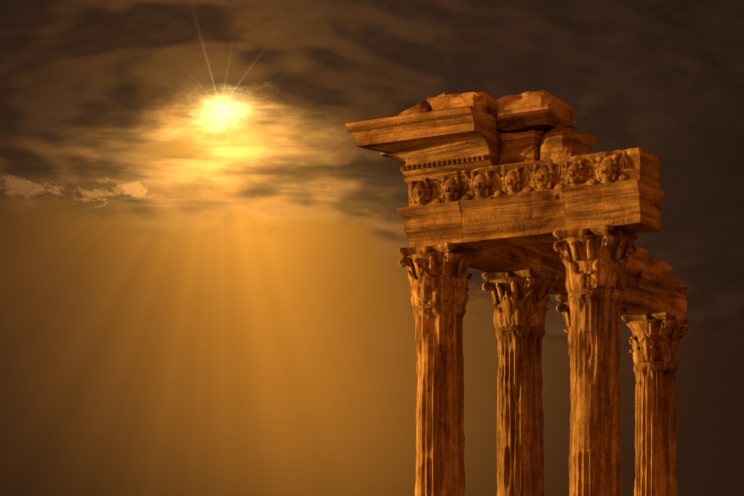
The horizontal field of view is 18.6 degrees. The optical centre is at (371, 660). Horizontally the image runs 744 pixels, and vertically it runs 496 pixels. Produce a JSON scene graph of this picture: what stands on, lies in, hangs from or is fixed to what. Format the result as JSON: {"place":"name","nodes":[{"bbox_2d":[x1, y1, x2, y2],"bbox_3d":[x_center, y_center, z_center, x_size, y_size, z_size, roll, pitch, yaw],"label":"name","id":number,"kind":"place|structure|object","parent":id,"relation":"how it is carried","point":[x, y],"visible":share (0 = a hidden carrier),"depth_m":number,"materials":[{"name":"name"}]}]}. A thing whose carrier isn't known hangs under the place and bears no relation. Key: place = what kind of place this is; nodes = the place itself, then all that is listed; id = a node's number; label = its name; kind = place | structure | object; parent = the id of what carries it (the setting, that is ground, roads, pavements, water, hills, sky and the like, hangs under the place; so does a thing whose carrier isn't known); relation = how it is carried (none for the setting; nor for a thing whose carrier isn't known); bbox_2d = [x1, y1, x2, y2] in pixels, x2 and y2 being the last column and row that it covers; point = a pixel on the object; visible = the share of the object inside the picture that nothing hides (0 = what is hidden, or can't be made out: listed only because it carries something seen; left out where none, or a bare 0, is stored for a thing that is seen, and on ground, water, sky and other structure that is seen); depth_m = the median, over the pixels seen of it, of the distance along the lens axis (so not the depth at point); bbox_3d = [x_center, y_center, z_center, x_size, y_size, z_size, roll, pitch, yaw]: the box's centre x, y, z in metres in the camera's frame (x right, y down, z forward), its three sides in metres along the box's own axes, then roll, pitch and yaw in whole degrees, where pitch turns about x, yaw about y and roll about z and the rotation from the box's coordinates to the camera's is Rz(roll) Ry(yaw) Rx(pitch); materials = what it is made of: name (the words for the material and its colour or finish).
{"place":"outdoors","nodes":[
{"label":"outdoors","id":0,"kind":"place"},
{"bbox_2d":[0,0,743,495],"label":"sky","id":1,"kind":"structure","parent":0,"point":[205,291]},
{"bbox_2d":[413,303,465,495],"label":"column shaft","id":2,"kind":"object","parent":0,"point":[440,443],"visible":1,"depth_m":37.82,"materials":[{"name":"stone"}]},
{"bbox_2d":[398,252,472,307],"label":"column capital leaves","id":3,"kind":"object","parent":2,"relation":"on","point":[449,289],"visible":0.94,"depth_m":37.76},
{"bbox_2d":[398,242,480,303],"bbox_3d":[1.135,-6.415,38.155,1.163,0.960,1.156,0,0,32],"label":"column capital","id":4,"kind":"object","parent":2,"relation":"on","point":[422,254],"depth_m":37.76,"materials":[{"name":"brown stone"}]},
{"bbox_2d":[397,201,485,250],"bbox_3d":[1.163,-7.226,38.066,1.184,0.668,0.930,0,0,32],"label":"architrave","id":5,"kind":"object","parent":4,"relation":"on","point":[432,224],"visible":0.77,"depth_m":37.73,"materials":[{"name":"stone"}]},
{"bbox_2d":[404,170,465,206],"bbox_3d":[1.241,-7.814,38.058,1.161,0.529,0.825,0,0,32],"label":"frieze","id":6,"kind":"object","parent":5,"relation":"on","point":[432,177],"visible":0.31,"depth_m":37.73,"materials":[{"name":"stone"}]},
{"bbox_2d":[345,106,504,176],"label":"cornice","id":7,"kind":"structure","parent":6,"relation":"on","point":[475,132],"depth_m":37.33,"materials":[{"name":"stone"}]},
{"bbox_2d":[346,113,469,132],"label":"cornice molding","id":8,"kind":"structure","parent":7,"relation":"on","point":[410,122],"depth_m":37.23,"materials":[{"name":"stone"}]},
{"bbox_2d":[398,101,430,115],"bbox_3d":[0.855,-9.143,38.359,0.829,0.461,1.364,0,0,26],"label":"stone fragment","id":9,"kind":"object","parent":7,"relation":"on","point":[421,107],"depth_m":37.68,"materials":[{"name":"stone"}]},
{"bbox_2d":[400,155,484,171],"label":"cornice dentils","id":10,"kind":"object","parent":7,"relation":"attached to","point":[404,168],"visible":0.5,"depth_m":37.55,"materials":[{"name":"stone"}]},
{"bbox_2d":[426,92,497,116],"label":"stone block","id":11,"kind":"structure","parent":7,"relation":"on","point":[486,102],"depth_m":37.36,"materials":[{"name":"stone"}]},
{"bbox_2d":[495,325,544,495],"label":"column shaft","id":12,"kind":"object","parent":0,"point":[520,441],"visible":1,"depth_m":40.31,"materials":[{"name":"stone"}]},
{"bbox_2d":[482,278,557,328],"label":"column capital leaves","id":13,"kind":"object","parent":12,"relation":"on","point":[530,311],"visible":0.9,"depth_m":40.22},
{"bbox_2d":[482,268,558,325],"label":"column capital","id":14,"kind":"object","parent":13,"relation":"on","point":[506,279],"depth_m":40.23,"materials":[{"name":"brown stone"}]},
{"bbox_2d":[468,244,540,272],"bbox_3d":[2.000,-7.225,39.563,1.049,0.671,2.502,0,0,32],"label":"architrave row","id":15,"kind":"object","parent":14,"relation":"on","point":[507,259],"visible":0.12,"depth_m":39.74,"materials":[{"name":"stone"}]},
{"bbox_2d":[540,242,567,294],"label":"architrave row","id":16,"kind":"object","parent":14,"relation":"on","point":[551,260],"visible":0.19,"depth_m":40.84,"materials":[{"name":"stone"}]},
{"bbox_2d":[568,348,570,490],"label":"column shaft","id":17,"kind":"object","parent":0,"point":[570,395],"depth_m":43.11,"materials":[{"name":"stone"}]},
{"bbox_2d":[556,295,627,319],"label":"column capital","id":18,"kind":"object","parent":17,"relation":"on","point":[563,299],"depth_m":42.90,"materials":[{"name":"brown stone"}]},
{"bbox_2d":[556,303,627,347],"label":"column capital leaves","id":19,"kind":"object","parent":17,"relation":"on","point":[564,310],"visible":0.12,"depth_m":42.96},
{"bbox_2d":[568,288,622,495],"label":"column shaft","id":20,"kind":"object","parent":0,"point":[595,461],"visible":1,"depth_m":36.31,"materials":[{"name":"stone"}]},
{"bbox_2d":[553,225,637,289],"bbox_3d":[3.606,-6.415,36.640,1.163,0.960,1.162,0,0,32],"label":"column capital","id":21,"kind":"object","parent":20,"relation":"on","point":[580,238],"depth_m":36.26,"materials":[{"name":"brown stone"}]},
{"bbox_2d":[459,188,564,248],"bbox_3d":[2.505,-7.226,37.313,1.890,0.668,1.044,0,0,32],"label":"architrave","id":22,"kind":"object","parent":21,"relation":"on","point":[529,218],"visible":0.92,"depth_m":37.00,"materials":[{"name":"stone"}]},
{"bbox_2d":[466,159,553,199],"bbox_3d":[2.436,-7.814,37.354,1.603,0.530,0.878,0,0,32],"label":"frieze","id":23,"kind":"object","parent":22,"relation":"on","point":[522,166],"visible":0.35,"depth_m":37.02,"materials":[{"name":"stone"}]},
{"bbox_2d":[498,130,545,165],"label":"stone block","id":24,"kind":"structure","parent":23,"relation":"on","point":[518,147],"depth_m":37.05,"materials":[{"name":"stone"}]},
{"bbox_2d":[497,90,575,132],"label":"stone block","id":25,"kind":"structure","parent":24,"relation":"on","point":[546,111],"depth_m":37.00,"materials":[{"name":"stone"}]},
{"bbox_2d":[539,128,595,159],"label":"stone block","id":26,"kind":"structure","parent":23,"relation":"on","point":[560,142],"depth_m":36.76,"materials":[{"name":"stone"}]},
{"bbox_2d":[410,151,631,205],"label":"frieze carvings","id":27,"kind":"object","parent":22,"relation":"on","point":[542,177],"visible":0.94,"depth_m":36.89,"materials":[{"name":"stone"}]},
{"bbox_2d":[562,179,663,233],"bbox_3d":[3.874,-7.225,36.473,1.318,0.669,1.049,0,0,32],"label":"architrave","id":28,"kind":"object","parent":21,"relation":"on","point":[632,206],"visible":0.98,"depth_m":36.12,"materials":[{"name":"stone"}]},
{"bbox_2d":[552,147,661,188],"bbox_3d":[3.778,-7.815,36.531,1.520,0.531,0.874,0,0,32],"label":"frieze","id":29,"kind":"object","parent":28,"relation":"on","point":[645,164],"visible":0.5,"depth_m":36.13,"materials":[{"name":"stone"}]},
{"bbox_2d":[553,235,637,295],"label":"column capital leaves","id":30,"kind":"object","parent":20,"relation":"on","point":[606,272],"visible":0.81,"depth_m":36.27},
{"bbox_2d":[633,362,677,495],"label":"column shaft","id":31,"kind":"object","parent":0,"point":[655,444],"visible":1,"depth_m":45.23,"materials":[{"name":"stone"}]},
{"bbox_2d":[621,311,689,361],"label":"column capital","id":32,"kind":"object","parent":31,"relation":"on","point":[638,325],"depth_m":45.20,"materials":[{"name":"brown stone"}]},
{"bbox_2d":[623,264,688,316],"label":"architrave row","id":33,"kind":"object","parent":32,"relation":"on","point":[646,293],"visible":0.56,"depth_m":44.53,"materials":[{"name":"stone"}]},
{"bbox_2d":[626,247,650,272],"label":"stone block","id":34,"kind":"object","parent":33,"relation":"on","point":[639,258],"visible":0.19,"depth_m":44.15,"materials":[{"name":"stone"}]},
{"bbox_2d":[649,256,676,280],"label":"stone block","id":35,"kind":"object","parent":33,"relation":"on","point":[660,267],"visible":0.35,"depth_m":44.93,"materials":[{"name":"stone"}]},
{"bbox_2d":[629,320,688,364],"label":"column capital leaves","id":36,"kind":"object","parent":31,"relation":"on","point":[646,348],"visible":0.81,"depth_m":45.17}
]}

